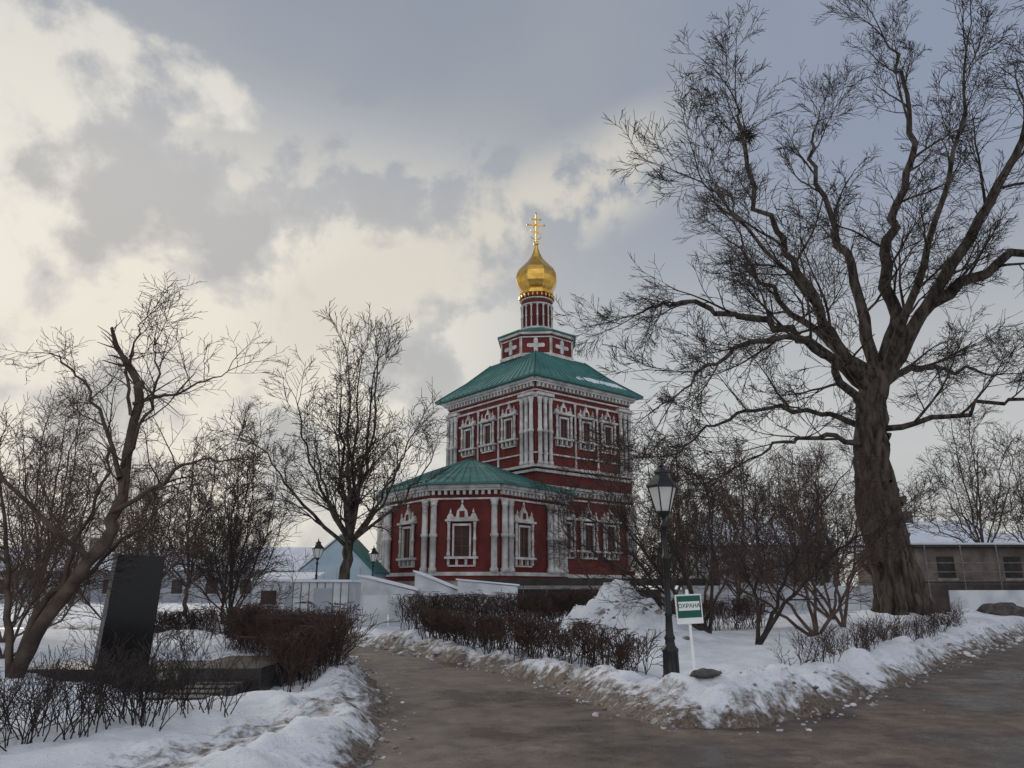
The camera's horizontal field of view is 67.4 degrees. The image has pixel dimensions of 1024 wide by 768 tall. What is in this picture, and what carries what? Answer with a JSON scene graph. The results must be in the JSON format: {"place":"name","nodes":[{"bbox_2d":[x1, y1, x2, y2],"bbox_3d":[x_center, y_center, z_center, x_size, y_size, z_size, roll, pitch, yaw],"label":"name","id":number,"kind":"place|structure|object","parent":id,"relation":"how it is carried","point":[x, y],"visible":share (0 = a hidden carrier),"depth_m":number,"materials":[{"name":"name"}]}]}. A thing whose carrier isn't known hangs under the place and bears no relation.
{"place":"outdoors","nodes":[
{"label":"outdoors","id":0,"kind":"place"},
{"bbox_2d":[0,579,1023,767],"bbox_3d":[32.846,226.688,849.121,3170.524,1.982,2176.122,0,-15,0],"label":"snow ground","id":1,"kind":"structure","parent":0,"point":[314,723],"depth_m":10.59,"materials":[{"name":"white snow"}]},
{"bbox_2d":[0,433,148,658],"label":"lilac bush","id":2,"kind":"object","parent":1,"relation":"on","point":[48,575],"visible":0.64,"depth_m":15.50,"materials":[{"name":"brown plant"}]},
{"bbox_2d":[0,436,148,642],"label":"lilac bush","id":3,"kind":"object","parent":1,"relation":"on","point":[2,640],"visible":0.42,"depth_m":19.77,"materials":[{"name":"brown plant"}]},
{"bbox_2d":[0,369,169,614],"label":"bare tree","id":4,"kind":"object","parent":1,"relation":"on","point":[50,413],"visible":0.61,"depth_m":23.80,"materials":[{"name":"brown plant"}]},
{"bbox_2d":[32,451,202,625],"bbox_3d":[-10.495,4.288,20.427,3.958,5.229,4.151,8,-17,-27],"label":"bare tree","id":5,"kind":"object","parent":1,"relation":"on","point":[141,542],"visible":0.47,"depth_m":20.44,"materials":[{"name":"brown plant"}]},
{"bbox_2d":[0,624,271,750],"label":"bush row","id":6,"kind":"object","parent":1,"relation":"on","point":[128,678],"visible":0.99,"depth_m":7.82,"materials":[{"name":"brown plant"}]},
{"bbox_2d":[62,612,213,656],"bbox_3d":[-7.877,5.476,16.873,3.852,0.944,1.710,-4,-16,16],"label":"bush row","id":7,"kind":"object","parent":1,"relation":"on","point":[158,628],"visible":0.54,"depth_m":16.66,"materials":[{"name":"brown plant"}]},
{"bbox_2d":[0,270,306,678],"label":"apple tree","id":8,"kind":"object","parent":1,"relation":"on","point":[42,617],"visible":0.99,"depth_m":12.97,"materials":[{"name":"brown plant"}]},
{"bbox_2d":[86,448,222,579],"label":"bare tree","id":9,"kind":"object","parent":1,"relation":"on","point":[166,514],"visible":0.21,"depth_m":43.10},
{"bbox_2d":[0,538,313,602],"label":"long convent building","id":10,"kind":"structure","parent":1,"relation":"on","point":[173,595],"depth_m":71.62,"materials":[{"name":"paint"}]},
{"bbox_2d":[27,554,297,700],"bbox_3d":[-6.125,3.921,12.538,4.750,2.370,5.050,0,-15,0],"label":"granite monument","id":11,"kind":"object","parent":1,"relation":"on","point":[132,606],"visible":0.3,"depth_m":14.02,"materials":[{"name":"black stone"}]},
{"bbox_2d":[154,606,223,633],"bbox_3d":[-11.985,8.476,27.259,3.924,1.151,2.199,0,-15,0],"label":"clipped hedge","id":12,"kind":"object","parent":1,"relation":"on","point":[178,614],"visible":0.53,"depth_m":26.98,"materials":[{"name":"brown plant"}]},
{"bbox_2d":[112,433,270,613],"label":"bare tree","id":13,"kind":"object","parent":1,"relation":"on","point":[185,598],"visible":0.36,"depth_m":37.02,"materials":[{"name":"brown plant"}]},
{"bbox_2d":[132,395,303,637],"bbox_3d":[-8.182,3.785,22.598,4.036,7.259,5.248,-14,-20,43],"label":"bare tree","id":14,"kind":"object","parent":1,"relation":"on","point":[230,535],"visible":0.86,"depth_m":22.45,"materials":[{"name":"brown plant"}]},
{"bbox_2d":[162,443,291,623],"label":"bare tree","id":15,"kind":"object","parent":1,"relation":"on","point":[200,551],"visible":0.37,"depth_m":30.31,"materials":[{"name":"brown plant"}]},
{"bbox_2d":[166,525,317,633],"bbox_3d":[-9.321,6.784,26.453,5.286,4.123,2.610,0,-15,0],"label":"lilac bush","id":16,"kind":"object","parent":1,"relation":"on","point":[261,590],"visible":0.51,"depth_m":26.31,"materials":[{"name":"brown plant"}]},
{"bbox_2d":[251,572,325,613],"bbox_3d":[-10.600,10.084,36.380,2.800,2.319,2.700,0,-15,0],"label":"site cabin","id":17,"kind":"object","parent":1,"relation":"on","point":[285,578],"visible":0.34,"depth_m":35.28,"materials":[{"name":"white metal"}]},
{"bbox_2d":[194,600,401,691],"bbox_3d":[-4.515,5.009,15.335,2.944,1.426,9.776,7,-16,-25],"label":"clipped hedge","id":18,"kind":"object","parent":1,"relation":"on","point":[304,639],"visible":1,"depth_m":12.51,"materials":[{"name":"brown plant"}]},
{"bbox_2d":[312,539,323,579],"bbox_3d":[-8.900,8.841,34.900,0.568,3.630,0.517,0,-15,0],"label":"street lamp","id":19,"kind":"object","parent":1,"relation":"on","point":[317,548],"visible":0.61,"depth_m":35.06,"materials":[{"name":"black metal"}]},
{"bbox_2d":[290,580,363,621],"bbox_3d":[-7.925,9.387,32.944,2.550,1.900,2.700,0,-15,0],"label":"site cabin","id":20,"kind":"object","parent":1,"relation":"on","point":[332,592],"visible":0.47,"depth_m":31.85,"materials":[{"name":"grey metal"}]},
{"bbox_2d":[203,297,457,579],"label":"maple tree","id":21,"kind":"object","parent":1,"relation":"on","point":[351,500],"visible":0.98,"depth_m":41.50,"materials":[{"name":"brown plant"}]},
{"bbox_2d":[296,534,389,579],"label":"blue tarpaulin shelter","id":22,"kind":"object","parent":1,"relation":"on","point":[330,560],"visible":0.4,"depth_m":50.71,"materials":[{"name":"blue fabric"}]},
{"bbox_2d":[368,546,378,575],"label":"street lamp","id":23,"kind":"object","parent":1,"relation":"on","point":[373,553],"visible":0.58,"depth_m":44.76,"materials":[{"name":"black metal"}]},
{"bbox_2d":[362,595,413,627],"bbox_3d":[-4.575,8.462,28.399,1.850,1.250,0.240,0,-15,0],"label":"construction fence","id":24,"kind":"object","parent":1,"relation":"on","point":[373,603],"visible":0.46,"depth_m":28.37,"materials":[{"name":"white metal"}]},
{"bbox_2d":[357,570,519,614],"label":"white tent","id":25,"kind":"object","parent":1,"relation":"on","point":[373,585],"visible":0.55,"depth_m":40.97,"materials":[{"name":"white fabric"}]},
{"bbox_2d":[387,588,597,630],"bbox_3d":[-0.033,7.561,25.605,8.719,1.496,3.643,-3,-15,12],"label":"clipped hedge","id":26,"kind":"object","parent":1,"relation":"on","point":[557,607],"visible":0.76,"depth_m":25.18,"materials":[{"name":"plant"}]},
{"bbox_2d":[0,453,1008,605],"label":"distant trees","id":27,"kind":"object","parent":1,"relation":"on","point":[682,576],"visible":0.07,"depth_m":76.47,"materials":[{"name":"brown plant"}]},
{"bbox_2d":[376,213,643,595],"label":"orthodox church","id":28,"kind":"structure","parent":1,"relation":"on","point":[525,402],"depth_m":61.85,"materials":[{"name":"red brick"}]},
{"bbox_2d":[404,308,614,557],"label":"windows","id":29,"kind":"structure","parent":28,"relation":"in","point":[461,533],"depth_m":56.77,"materials":[{"name":"black glass"}]},
{"bbox_2d":[24,581,1023,758],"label":"snow clods","id":30,"kind":"object","parent":1,"relation":"on","point":[437,650],"visible":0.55,"depth_m":16.94,"materials":[{"name":"white snow"}]},
{"bbox_2d":[404,603,665,674],"bbox_3d":[-0.132,5.555,17.050,1.981,1.158,11.564,7,-16,-24],"label":"clipped hedge","id":31,"kind":"object","parent":1,"relation":"on","point":[442,624],"visible":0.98,"depth_m":15.29,"materials":[{"name":"brown plant"}]},
{"bbox_2d":[525,415,746,633],"bbox_3d":[3.288,3.524,20.224,5.966,6.018,5.072,0,-15,0],"label":"ornamental apple tree","id":32,"kind":"object","parent":1,"relation":"on","point":[698,626],"visible":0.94,"depth_m":19.55,"materials":[{"name":"brown plant"}]},
{"bbox_2d":[552,477,732,595],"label":"ornamental apple tree","id":33,"kind":"object","parent":1,"relation":"on","point":[659,557],"visible":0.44,"depth_m":25.70,"materials":[{"name":"brown plant"}]},
{"bbox_2d":[588,425,734,588],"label":"bare tree","id":34,"kind":"object","parent":1,"relation":"on","point":[679,433],"visible":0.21,"depth_m":51.59,"materials":[{"name":"brown plant"}]},
{"bbox_2d":[646,460,679,677],"bbox_3d":[2.500,2.956,12.459,0.545,3.485,0.496,0,-15,0],"label":"street lamp","id":35,"kind":"object","parent":1,"relation":"on","point":[662,486],"visible":0.92,"depth_m":12.53,"materials":[{"name":"black metal"}]},
{"bbox_2d":[477,578,873,611],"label":"construction fence","id":36,"kind":"object","parent":1,"relation":"on","point":[523,582],"visible":0.16,"depth_m":45.41,"materials":[{"name":"grey metal"}]},
{"bbox_2d":[674,590,703,669],"bbox_3d":[2.697,3.788,11.544,0.410,1.350,0.066,-1,-15,-6],"label":"guard sign","id":37,"kind":"object","parent":1,"relation":"on","point":[689,611],"visible":1,"depth_m":11.61,"materials":[{"name":"white metal"}]},
{"bbox_2d":[567,436,827,624],"bbox_3d":[6.610,5.033,27.001,9.465,6.972,3.404,0,-15,0],"label":"ornamental apple tree","id":38,"kind":"object","parent":1,"relation":"on","point":[711,564],"visible":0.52,"depth_m":27.07,"materials":[{"name":"brown plant"}]},
{"bbox_2d":[689,668,721,678],"bbox_3d":[2.548,3.815,10.111,0.414,0.148,0.315,-2,-15,8],"label":"boulder","id":39,"kind":"object","parent":1,"relation":"on","point":[705,673],"visible":0.97,"depth_m":10.01,"materials":[{"name":"grey stone"}]},
{"bbox_2d":[656,592,772,629],"bbox_3d":[6.684,7.538,25.444,3.958,1.286,2.726,-4,-15,15],"label":"clipped hedge","id":40,"kind":"object","parent":1,"relation":"on","point":[748,611],"visible":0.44,"depth_m":25.28,"materials":[{"name":"brown plant"}]},
{"bbox_2d":[669,435,796,602],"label":"bare tree","id":41,"kind":"object","parent":1,"relation":"on","point":[748,536],"visible":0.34,"depth_m":43.20,"materials":[{"name":"brown plant"}]},
{"bbox_2d":[684,512,839,585],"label":"snow roofed house","id":42,"kind":"structure","parent":1,"relation":"on","point":[830,583],"depth_m":90.01,"materials":[{"name":"paint"}]},
{"bbox_2d":[626,433,945,636],"bbox_3d":[7.586,4.198,21.746,8.851,5.868,3.841,-4,-15,13],"label":"ornamental apple tree","id":43,"kind":"object","parent":1,"relation":"on","point":[813,614],"visible":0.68,"depth_m":21.39,"materials":[{"name":"brown plant"}]},
{"bbox_2d":[550,0,1023,614],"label":"old linden tree","id":44,"kind":"object","parent":1,"relation":"on","point":[872,378],"visible":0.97,"depth_m":30.24,"materials":[{"name":"brown plant"}]},
{"bbox_2d":[670,452,910,619],"bbox_3d":[9.886,5.435,28.092,8.765,6.267,3.790,0,-15,0],"label":"ornamental apple tree","id":45,"kind":"object","parent":1,"relation":"on","point":[818,600],"visible":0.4,"depth_m":27.80,"materials":[{"name":"brown plant"}]},
{"bbox_2d":[723,441,861,585],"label":"bare tree","id":46,"kind":"object","parent":1,"relation":"on","point":[809,469],"visible":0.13,"depth_m":49.45,"materials":[{"name":"brown plant"}]},
{"bbox_2d":[747,438,900,627],"bbox_3d":[9.649,4.518,23.988,4.742,6.053,2.671,0,-15,0],"label":"ornamental apple tree","id":47,"kind":"object","parent":1,"relation":"on","point":[843,622],"visible":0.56,"depth_m":23.95,"materials":[{"name":"brown plant"}]},
{"bbox_2d":[704,416,954,644],"bbox_3d":[7.293,3.256,17.809,5.472,5.501,3.333,-8,-17,26],"label":"ornamental apple tree","id":48,"kind":"object","parent":1,"relation":"on","point":[771,622],"visible":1,"depth_m":17.58,"materials":[{"name":"brown plant"}]},
{"bbox_2d":[767,596,969,665],"bbox_3d":[9.249,5.741,18.274,1.548,1.216,15.037,-12,-19,37],"label":"bush row","id":49,"kind":"object","parent":1,"relation":"on","point":[896,632],"visible":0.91,"depth_m":16.21,"materials":[{"name":"brown plant"}]},
{"bbox_2d":[856,511,1000,550],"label":"snow roofed house","id":50,"kind":"structure","parent":1,"relation":"on","point":[920,536],"depth_m":70.40,"materials":[{"name":"snow"}]},
{"bbox_2d":[850,543,1023,611],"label":"barn","id":51,"kind":"structure","parent":1,"relation":"on","point":[975,576],"depth_m":44.62,"materials":[{"name":"brown brick"}]},
{"bbox_2d":[902,385,1023,542],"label":"bare tree","id":52,"kind":"object","parent":1,"relation":"on","point":[977,513],"visible":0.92,"depth_m":54.75,"materials":[{"name":"brown plant"}]},
{"bbox_2d":[970,430,1023,542],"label":"bare tree","id":53,"kind":"object","parent":1,"relation":"on","point":[1018,521],"visible":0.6,"depth_m":58.42,"materials":[{"name":"brown plant"}]},
{"bbox_2d":[976,602,1023,616],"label":"boulder","id":54,"kind":"object","parent":1,"relation":"on","point":[1006,609],"visible":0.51,"depth_m":29.69,"materials":[{"name":"grey stone"}]},
{"bbox_2d":[992,533,1023,542],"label":"long convent building","id":55,"kind":"structure","parent":1,"relation":"on","point":[1008,538],"depth_m":90.01,"materials":[{"name":"paint"}]},
{"bbox_2d":[0,628,1023,767],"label":"asphalt road","id":56,"kind":"structure","parent":0,"point":[463,717],"depth_m":9.01,"materials":[{"name":"grey asphalt"}]},
{"bbox_2d":[0,0,1023,588],"label":"sky","id":57,"kind":"structure","parent":0,"point":[284,158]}
]}

